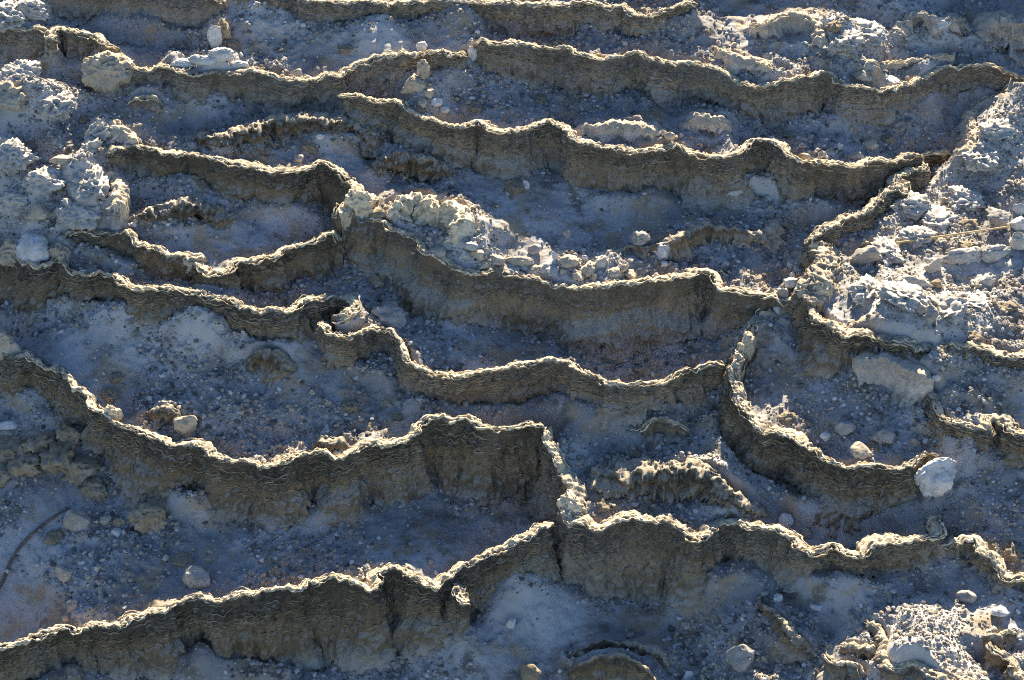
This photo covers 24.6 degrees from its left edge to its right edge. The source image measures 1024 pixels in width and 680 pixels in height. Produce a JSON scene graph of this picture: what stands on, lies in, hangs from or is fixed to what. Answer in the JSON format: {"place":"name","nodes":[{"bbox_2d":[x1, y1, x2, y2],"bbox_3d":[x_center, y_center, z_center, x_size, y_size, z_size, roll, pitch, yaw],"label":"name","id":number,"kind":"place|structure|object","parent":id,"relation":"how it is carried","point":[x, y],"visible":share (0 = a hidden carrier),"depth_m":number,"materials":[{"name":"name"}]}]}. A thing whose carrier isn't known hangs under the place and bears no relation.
{"place":"outdoors","nodes":[
{"label":"outdoors","id":0,"kind":"place"},
{"bbox_2d":[0,0,1023,679],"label":"ground","id":1,"kind":"structure","parent":0,"point":[30,608],"depth_m":11.00,"materials":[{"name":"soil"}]},
{"bbox_2d":[0,80,25,110],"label":"crust lump","id":2,"kind":"object","parent":1,"relation":"on","point":[12,97],"visible":1,"depth_m":11.72,"materials":[{"name":"beige stone"}]},
{"bbox_2d":[0,0,25,32],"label":"crust lump","id":3,"kind":"object","parent":1,"relation":"on","point":[11,17],"visible":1,"depth_m":12.08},
{"bbox_2d":[0,188,27,215],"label":"crust lump","id":4,"kind":"object","parent":1,"relation":"on","point":[12,201],"visible":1,"depth_m":11.43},
{"bbox_2d":[0,435,27,464],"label":"rock lump","id":5,"kind":"object","parent":1,"relation":"on","point":[11,447],"visible":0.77,"depth_m":10.90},
{"bbox_2d":[0,59,41,86],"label":"crust lump","id":6,"kind":"object","parent":1,"relation":"on","point":[17,67],"visible":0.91,"depth_m":11.85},
{"bbox_2d":[5,452,42,476],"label":"rock lump","id":7,"kind":"object","parent":1,"relation":"on","point":[26,463],"visible":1,"depth_m":10.82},
{"bbox_2d":[15,232,49,262],"bbox_3d":[-2.320,-0.442,11.369,0.187,0.144,0.150,28,44,34],"label":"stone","id":8,"kind":"object","parent":1,"relation":"on","point":[34,247],"visible":1,"depth_m":11.33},
{"bbox_2d":[16,0,51,20],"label":"crust lump","id":9,"kind":"object","parent":1,"relation":"on","point":[36,9],"visible":0.99,"depth_m":12.13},
{"bbox_2d":[0,508,67,587],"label":"branch","id":10,"kind":"object","parent":1,"relation":"on","point":[24,541],"visible":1,"depth_m":10.62,"materials":[{"name":"plant"}]},
{"bbox_2d":[25,201,50,219],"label":"stone","id":11,"kind":"object","parent":1,"relation":"on","point":[39,210],"visible":1,"depth_m":11.38,"materials":[{"name":"beige stone"}]},
{"bbox_2d":[21,430,57,453],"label":"rock lump","id":12,"kind":"object","parent":1,"relation":"on","point":[37,442],"visible":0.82,"depth_m":10.87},
{"bbox_2d":[21,164,68,199],"bbox_3d":[-2.283,-0.779,11.506,0.242,0.147,0.246,0,35,0],"label":"crust lump","id":13,"kind":"object","parent":1,"relation":"on","point":[44,181],"visible":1,"depth_m":11.44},
{"bbox_2d":[43,527,64,545],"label":"crust lump","id":14,"kind":"object","parent":1,"relation":"on","point":[53,537],"visible":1,"depth_m":10.62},
{"bbox_2d":[34,90,77,120],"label":"crust lump","id":15,"kind":"object","parent":1,"relation":"on","point":[59,106],"visible":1,"depth_m":11.71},
{"bbox_2d":[39,439,75,473],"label":"rock lump","id":16,"kind":"object","parent":1,"relation":"on","point":[56,457],"visible":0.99,"depth_m":10.81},
{"bbox_2d":[0,24,119,66],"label":"travertine wall","id":17,"kind":"structure","parent":1,"relation":"on","point":[23,43],"depth_m":12.06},
{"bbox_2d":[48,242,71,264],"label":"crust lump","id":18,"kind":"object","parent":1,"relation":"on","point":[58,250],"visible":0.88,"depth_m":11.33,"materials":[{"name":"beige stone"}]},
{"bbox_2d":[56,423,80,450],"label":"rock lump","id":19,"kind":"object","parent":1,"relation":"on","point":[65,433],"visible":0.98,"depth_m":10.88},
{"bbox_2d":[63,509,89,530],"bbox_3d":[-1.979,0.812,10.658,0.123,0.121,0.090,-16,38,-21],"label":"stone","id":20,"kind":"object","parent":1,"relation":"on","point":[76,520],"visible":1,"depth_m":10.63,"materials":[{"name":"grey stone"}]},
{"bbox_2d":[54,197,103,230],"bbox_3d":[-2.102,-0.620,11.409,0.250,0.144,0.233,0,35,0],"label":"crust lump","id":21,"kind":"object","parent":1,"relation":"on","point":[72,214],"visible":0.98,"depth_m":11.36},
{"bbox_2d":[60,455,100,489],"bbox_3d":[-1.990,0.607,10.852,0.220,0.131,0.154,-27,43,-33],"label":"rock lump","id":22,"kind":"object","parent":1,"relation":"on","point":[79,471],"visible":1,"depth_m":10.81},
{"bbox_2d":[74,135,102,154],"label":"crust lump","id":23,"kind":"object","parent":1,"relation":"on","point":[90,144],"visible":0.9,"depth_m":11.58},
{"bbox_2d":[70,164,110,204],"bbox_3d":[-2.053,-0.745,11.467,0.202,0.169,0.264,0,35,0],"label":"crust lump","id":24,"kind":"object","parent":1,"relation":"on","point":[96,178],"visible":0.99,"depth_m":11.42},
{"bbox_2d":[79,476,107,501],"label":"rock lump","id":25,"kind":"object","parent":1,"relation":"on","point":[93,487],"visible":1,"depth_m":10.77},
{"bbox_2d":[84,117,112,141],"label":"crust lump","id":26,"kind":"object","parent":1,"relation":"on","point":[99,129],"visible":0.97,"depth_m":11.63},
{"bbox_2d":[100,386,119,403],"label":"crust lump","id":27,"kind":"object","parent":1,"relation":"on","point":[109,395],"visible":0.99,"depth_m":10.93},
{"bbox_2d":[101,171,131,227],"bbox_3d":[-1.938,-0.555,11.577,0.199,0.498,0.356,-5,35,-6],"label":"rock","id":28,"kind":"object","parent":1,"relation":"on","point":[119,197],"depth_m":11.40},
{"bbox_2d":[105,117,139,145],"bbox_3d":[-1.964,-0.989,11.684,0.271,0.176,0.195,27,43,33],"label":"rock","id":29,"kind":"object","parent":1,"relation":"on","point":[122,134],"depth_m":11.64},
{"bbox_2d":[45,0,224,30],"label":"travertine wall","id":30,"kind":"structure","parent":1,"relation":"on","point":[183,15],"depth_m":12.18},
{"bbox_2d":[127,94,164,119],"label":"travertine ledge","id":31,"kind":"object","parent":1,"relation":"on","point":[152,103],"visible":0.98,"depth_m":11.80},
{"bbox_2d":[128,501,166,533],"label":"rock lump","id":32,"kind":"object","parent":1,"relation":"on","point":[144,517],"visible":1,"depth_m":10.64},
{"bbox_2d":[145,403,182,436],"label":"travertine ledge","id":33,"kind":"object","parent":1,"relation":"on","point":[160,415],"visible":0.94,"depth_m":10.81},
{"bbox_2d":[0,246,361,343],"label":"travertine wall","id":34,"kind":"structure","parent":1,"relation":"on","point":[26,285],"depth_m":11.15,"materials":[{"name":"stone"}]},
{"bbox_2d":[0,237,18,266],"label":"crust lump","id":35,"kind":"object","parent":34,"relation":"on","point":[8,251],"visible":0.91,"depth_m":11.37,"materials":[{"name":"beige stone"}]},
{"bbox_2d":[129,195,234,231],"bbox_3d":[-1.615,-0.567,11.439,0.528,0.236,0.248,0,35,0],"label":"travertine ledge","id":36,"kind":"object","parent":1,"relation":"on","point":[180,209],"visible":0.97,"depth_m":11.41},
{"bbox_2d":[171,551,194,566],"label":"crust lump","id":37,"kind":"object","parent":1,"relation":"on","point":[181,559],"visible":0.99,"depth_m":10.53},
{"bbox_2d":[173,415,197,438],"bbox_3d":[-1.510,0.395,10.797,0.102,0.128,0.096,-24,42,-31],"label":"stone","id":38,"kind":"object","parent":1,"relation":"on","point":[184,427],"visible":1,"depth_m":10.76,"materials":[{"name":"beige stone"}]},
{"bbox_2d":[182,565,209,588],"bbox_3d":[-1.401,1.063,10.414,0.130,0.112,0.081,0,35,0],"label":"stone","id":39,"kind":"object","parent":1,"relation":"on","point":[195,576],"visible":1,"depth_m":10.39,"materials":[{"name":"grey stone"}]},
{"bbox_2d":[62,228,343,294],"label":"travertine wall","id":40,"kind":"structure","parent":1,"relation":"on","point":[321,256],"depth_m":11.29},
{"bbox_2d":[182,252,207,276],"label":"crust lump","id":41,"kind":"object","parent":40,"relation":"on","point":[193,258],"visible":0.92,"depth_m":11.23,"materials":[{"name":"beige stone"}]},
{"bbox_2d":[207,25,221,48],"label":"crust lump","id":42,"kind":"object","parent":1,"relation":"on","point":[214,35],"visible":0.73,"depth_m":11.97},
{"bbox_2d":[208,47,233,60],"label":"crust lump","id":43,"kind":"object","parent":1,"relation":"on","point":[222,54],"visible":1,"depth_m":11.83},
{"bbox_2d":[105,143,349,216],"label":"travertine wall","id":44,"kind":"structure","parent":1,"relation":"on","point":[320,182],"depth_m":11.56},
{"bbox_2d":[246,347,296,387],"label":"travertine ledge","id":45,"kind":"object","parent":1,"relation":"on","point":[269,365],"visible":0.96,"depth_m":10.98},
{"bbox_2d":[0,350,543,533],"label":"travertine wall","id":46,"kind":"structure","parent":1,"relation":"on","point":[466,457],"depth_m":10.74,"materials":[{"name":"stone"}]},
{"bbox_2d":[0,330,21,360],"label":"crust lump","id":47,"kind":"object","parent":46,"relation":"on","point":[8,344],"visible":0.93,"depth_m":11.08,"materials":[{"name":"beige stone"}]},
{"bbox_2d":[86,48,466,117],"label":"travertine wall","id":48,"kind":"structure","parent":1,"relation":"on","point":[273,93],"depth_m":11.87,"materials":[{"name":"stone"}]},
{"bbox_2d":[81,50,135,92],"bbox_3d":[-2.047,-1.360,11.901,0.282,0.218,0.207,0,35,0],"label":"crust lump","id":49,"kind":"object","parent":48,"relation":"on","point":[104,71],"visible":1,"depth_m":11.85,"materials":[{"name":"beige stone"}]},
{"bbox_2d":[0,521,561,679],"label":"travertine wall","id":50,"kind":"structure","parent":1,"relation":"on","point":[383,617],"depth_m":10.35,"materials":[{"name":"stone"}]},
{"bbox_2d":[440,583,469,646],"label":"travertine spur","id":51,"kind":"structure","parent":50,"relation":"attached to","point":[456,614],"depth_m":10.29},
{"bbox_2d":[176,110,390,161],"bbox_3d":[-1.143,-0.986,11.743,1.081,0.279,0.316,-6,35,-8],"label":"travertine ledge","id":52,"kind":"object","parent":1,"relation":"on","point":[282,127],"visible":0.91,"depth_m":11.70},
{"bbox_2d":[312,436,349,452],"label":"travertine ledge","id":53,"kind":"object","parent":1,"relation":"on","point":[339,443],"visible":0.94,"depth_m":10.71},
{"bbox_2d":[327,176,364,249],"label":"travertine wall","id":54,"kind":"structure","parent":1,"relation":"on","point":[344,214],"depth_m":11.39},
{"bbox_2d":[344,189,372,220],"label":"crust lump","id":55,"kind":"object","parent":54,"relation":"attached to","point":[359,202],"visible":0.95,"depth_m":11.37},
{"bbox_2d":[369,300,408,328],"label":"rock lump","id":56,"kind":"object","parent":1,"relation":"on","point":[392,314],"visible":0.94,"depth_m":11.14,"materials":[{"name":"grey stone"}]},
{"bbox_2d":[371,151,453,185],"bbox_3d":[-0.496,-0.819,11.644,0.413,0.236,0.243,0,35,0],"label":"travertine ledge","id":57,"kind":"object","parent":1,"relation":"on","point":[423,168],"visible":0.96,"depth_m":11.60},
{"bbox_2d":[401,73,425,94],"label":"stone","id":58,"kind":"object","parent":1,"relation":"on","point":[415,82],"visible":1,"depth_m":11.77,"materials":[{"name":"beige stone"}]},
{"bbox_2d":[386,192,478,253],"bbox_3d":[-0.378,-0.566,11.390,0.349,0.265,0.533,-24,42,-31],"label":"lump","id":59,"kind":"object","parent":1,"relation":"on","point":[456,218],"visible":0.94,"depth_m":11.34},
{"bbox_2d":[232,0,696,39],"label":"travertine wall","id":60,"kind":"structure","parent":1,"relation":"on","point":[516,19],"depth_m":12.10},
{"bbox_2d":[502,178,524,195],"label":"crust lump","id":61,"kind":"object","parent":1,"relation":"on","point":[513,186],"visible":1,"depth_m":11.55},
{"bbox_2d":[313,319,725,434],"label":"travertine wall","id":62,"kind":"structure","parent":1,"relation":"on","point":[516,382],"depth_m":10.92,"materials":[{"name":"stone"}]},
{"bbox_2d":[520,664,540,679],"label":"stone","id":63,"kind":"object","parent":1,"relation":"on","point":[530,671],"visible":1,"depth_m":10.18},
{"bbox_2d":[331,212,794,363],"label":"travertine wall","id":64,"kind":"structure","parent":1,"relation":"on","point":[621,320],"depth_m":11.20,"materials":[{"name":"stone"}]},
{"bbox_2d":[567,651,659,679],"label":"travertine ledge","id":65,"kind":"object","parent":1,"relation":"on","point":[616,665],"visible":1,"depth_m":10.19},
{"bbox_2d":[566,638,671,674],"bbox_3d":[0.482,1.406,10.322,0.497,0.181,0.177,4,35,6],"label":"travertine ledge","id":66,"kind":"object","parent":1,"relation":"on","point":[658,653],"visible":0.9,"depth_m":10.28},
{"bbox_2d":[572,119,666,143],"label":"travertine ledge","id":67,"kind":"object","parent":1,"relation":"on","point":[606,131],"visible":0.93,"depth_m":11.63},
{"bbox_2d":[336,92,922,213],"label":"travertine wall","id":68,"kind":"structure","parent":1,"relation":"on","point":[691,178],"depth_m":11.61,"materials":[{"name":"stone"}]},
{"bbox_2d":[628,230,650,246],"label":"rock lump","id":69,"kind":"object","parent":1,"relation":"on","point":[639,237],"visible":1,"depth_m":11.31,"materials":[{"name":"grey stone"}]},
{"bbox_2d":[634,416,690,443],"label":"travertine ledge","id":70,"kind":"object","parent":1,"relation":"on","point":[676,431],"visible":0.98,"depth_m":10.83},
{"bbox_2d":[590,457,769,536],"bbox_3d":[0.765,0.686,10.632,0.837,0.254,0.346,9,36,12],"label":"travertine ledge","id":71,"kind":"object","parent":1,"relation":"on","point":[669,481],"visible":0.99,"depth_m":10.59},
{"bbox_2d":[614,209,790,262],"bbox_3d":[0.956,-0.454,11.389,1.002,0.185,0.332,-14,37,-19],"label":"travertine ledge","id":72,"kind":"object","parent":1,"relation":"on","point":[687,240],"visible":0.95,"depth_m":11.38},
{"bbox_2d":[679,111,732,137],"bbox_3d":[0.973,-1.048,11.754,0.279,0.196,0.186,0,35,0],"label":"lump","id":73,"kind":"object","parent":1,"relation":"on","point":[715,125],"visible":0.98,"depth_m":11.71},
{"bbox_2d":[522,426,948,613],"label":"travertine wall","id":74,"kind":"structure","parent":1,"relation":"on","point":[639,558],"depth_m":10.47,"materials":[{"name":"stone"}]},
{"bbox_2d":[556,489,590,514],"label":"crust lump","id":75,"kind":"object","parent":74,"relation":"on","point":[569,498],"visible":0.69,"depth_m":10.52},
{"bbox_2d":[726,644,754,672],"bbox_3d":[0.985,1.379,10.152,0.120,0.127,0.090,24,41,30],"label":"stone","id":76,"kind":"object","parent":1,"relation":"on","point":[740,658],"visible":1,"depth_m":10.13,"materials":[{"name":"grey stone"}]},
{"bbox_2d":[713,46,775,78],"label":"travertine wall","id":77,"kind":"structure","parent":1,"relation":"on","point":[735,63],"depth_m":11.87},
{"bbox_2d":[473,37,1023,132],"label":"travertine wall","id":78,"kind":"structure","parent":1,"relation":"on","point":[657,80],"depth_m":11.89,"materials":[{"name":"stone"}]},
{"bbox_2d":[752,599,818,665],"bbox_3d":[1.161,1.284,10.229,0.168,0.199,0.431,-20,39,-26],"label":"travertine ledge","id":79,"kind":"object","parent":1,"relation":"on","point":[792,645],"visible":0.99,"depth_m":10.13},
{"bbox_2d":[748,9,879,66],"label":"travertine wall","id":80,"kind":"structure","parent":1,"relation":"on","point":[781,24],"depth_m":12.05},
{"bbox_2d":[790,240,841,328],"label":"travertine wall","id":81,"kind":"structure","parent":1,"relation":"on","point":[821,263],"depth_m":11.07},
{"bbox_2d":[715,308,938,538],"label":"travertine wall","id":82,"kind":"structure","parent":1,"relation":"on","point":[791,460],"depth_m":10.61,"materials":[{"name":"stone"}]},
{"bbox_2d":[815,651,866,679],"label":"travertine wall","id":83,"kind":"structure","parent":1,"relation":"on","point":[830,669],"depth_m":9.92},
{"bbox_2d":[823,27,865,51],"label":"crust lump","id":84,"kind":"object","parent":1,"relation":"on","point":[844,39],"visible":1,"depth_m":11.95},
{"bbox_2d":[839,641,876,660],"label":"travertine wall","id":85,"kind":"structure","parent":1,"relation":"on","point":[863,650],"depth_m":9.95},
{"bbox_2d":[850,441,872,458],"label":"stone","id":86,"kind":"object","parent":1,"relation":"on","point":[859,449],"visible":1,"depth_m":10.48,"materials":[{"name":"beige stone"}]},
{"bbox_2d":[847,273,881,308],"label":"crust lump","id":87,"kind":"object","parent":1,"relation":"on","point":[862,292],"visible":0.85,"depth_m":10.96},
{"bbox_2d":[849,246,879,265],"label":"rock lump","id":88,"kind":"object","parent":1,"relation":"on","point":[862,256],"visible":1,"depth_m":11.18,"materials":[{"name":"grey stone"}]},
{"bbox_2d":[851,18,889,46],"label":"crust lump","id":89,"kind":"object","parent":1,"relation":"on","point":[874,33],"visible":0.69,"depth_m":12.08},
{"bbox_2d":[804,148,951,251],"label":"travertine wall","id":90,"kind":"structure","parent":1,"relation":"on","point":[902,183],"depth_m":11.56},
{"bbox_2d":[868,428,895,443],"bbox_3d":[1.674,0.437,10.565,0.111,0.082,0.104,-21,40,-28],"label":"slab","id":91,"kind":"object","parent":1,"relation":"on","point":[884,435],"depth_m":10.54,"materials":[{"name":"grey stone"}]},
{"bbox_2d":[867,236,906,265],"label":"crust lump","id":92,"kind":"object","parent":1,"relation":"on","point":[889,250],"visible":0.77,"depth_m":11.27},
{"bbox_2d":[852,351,933,407],"bbox_3d":[1.743,0.184,10.746,0.397,0.234,0.232,19,39,25],"label":"rock slab","id":93,"kind":"object","parent":1,"relation":"on","point":[909,382],"visible":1,"depth_m":10.70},
{"bbox_2d":[875,279,931,314],"bbox_3d":[1.818,-0.189,10.866,0.263,0.105,0.258,0,35,0],"label":"crust lump","id":94,"kind":"object","parent":1,"relation":"on","point":[907,296],"visible":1,"depth_m":10.84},
{"bbox_2d":[789,305,1023,382],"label":"travertine wall","id":95,"kind":"structure","parent":1,"relation":"on","point":[826,347],"depth_m":10.80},
{"bbox_2d":[886,190,932,219],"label":"crust lump","id":96,"kind":"object","parent":1,"relation":"on","point":[915,205],"visible":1,"depth_m":11.53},
{"bbox_2d":[895,225,936,248],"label":"crust lump","id":97,"kind":"object","parent":1,"relation":"on","point":[920,234],"visible":1,"depth_m":11.37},
{"bbox_2d":[863,619,973,679],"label":"travertine wall","id":98,"kind":"structure","parent":1,"relation":"on","point":[913,669],"depth_m":9.78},
{"bbox_2d":[881,53,955,70],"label":"travertine wall","id":99,"kind":"structure","parent":1,"relation":"on","point":[907,62],"depth_m":12.13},
{"bbox_2d":[890,9,969,51],"bbox_3d":[2.180,-1.618,12.314,0.448,0.222,0.288,0,35,0],"label":"travertine ledge","id":100,"kind":"object","parent":1,"relation":"on","point":[910,20],"visible":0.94,"depth_m":12.26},
{"bbox_2d":[914,457,956,496],"bbox_3d":[1.870,0.600,10.373,0.205,0.200,0.172,0,35,0],"label":"boulder","id":101,"kind":"object","parent":1,"relation":"on","point":[934,477],"visible":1,"depth_m":10.32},
{"bbox_2d":[918,205,959,234],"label":"crust lump","id":102,"kind":"object","parent":1,"relation":"on","point":[936,218],"visible":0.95,"depth_m":11.48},
{"bbox_2d":[930,295,968,324],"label":"crust lump","id":103,"kind":"object","parent":1,"relation":"on","point":[953,308],"visible":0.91,"depth_m":10.83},
{"bbox_2d":[940,246,982,264],"bbox_3d":[2.171,-0.397,11.261,0.258,0.096,0.079,-12,37,-17],"label":"slab","id":104,"kind":"object","parent":1,"relation":"on","point":[961,256],"depth_m":11.23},
{"bbox_2d":[946,185,985,213],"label":"crust lump","id":105,"kind":"object","parent":1,"relation":"on","point":[967,198],"visible":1,"depth_m":11.56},
{"bbox_2d":[923,391,1023,468],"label":"travertine wall","id":106,"kind":"structure","parent":1,"relation":"on","point":[1001,433],"depth_m":10.52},
{"bbox_2d":[964,291,990,311],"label":"crust lump","id":107,"kind":"object","parent":1,"relation":"on","point":[975,300],"visible":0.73,"depth_m":10.96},
{"bbox_2d":[962,148,998,171],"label":"crust lump","id":108,"kind":"object","parent":1,"relation":"on","point":[976,160],"visible":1,"depth_m":11.66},
{"bbox_2d":[940,533,1023,593],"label":"travertine wall","id":109,"kind":"structure","parent":1,"relation":"on","point":[987,563],"depth_m":10.18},
{"bbox_2d":[947,82,1023,160],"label":"travertine wall","id":110,"kind":"structure","parent":1,"relation":"on","point":[967,128],"depth_m":11.98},
{"bbox_2d":[980,244,1010,263],"bbox_3d":[2.321,-0.411,11.277,0.168,0.098,0.078,-13,37,-18],"label":"slab","id":111,"kind":"object","parent":1,"relation":"on","point":[993,253],"depth_m":11.25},
{"bbox_2d":[970,10,1023,71],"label":"travertine ledge","id":112,"kind":"object","parent":1,"relation":"on","point":[1001,30],"visible":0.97,"depth_m":12.30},
{"bbox_2d":[976,118,1018,143],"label":"crust lump","id":113,"kind":"object","parent":1,"relation":"on","point":[997,129],"visible":1,"depth_m":11.77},
{"bbox_2d":[985,206,1009,226],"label":"rock lump","id":114,"kind":"object","parent":1,"relation":"on","point":[998,217],"visible":1,"depth_m":11.41,"materials":[{"name":"grey stone"}]},
{"bbox_2d":[983,628,1017,651],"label":"travertine wall","id":115,"kind":"structure","parent":1,"relation":"on","point":[1006,637],"depth_m":9.91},
{"bbox_2d":[980,642,1023,679],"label":"travertine wall","id":116,"kind":"structure","parent":1,"relation":"on","point":[996,659],"depth_m":9.83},
{"bbox_2d":[1002,541,1023,561],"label":"crust lump","id":117,"kind":"object","parent":1,"relation":"on","point":[1011,551],"visible":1,"depth_m":10.22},
{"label":"crust lump","id":118,"kind":"object","parent":1,"relation":"on","visible":0},
{"bbox_2d":[0,132,39,174],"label":"crust lump","id":119,"kind":"object","parent":118,"relation":"on","point":[16,154],"visible":1,"depth_m":11.53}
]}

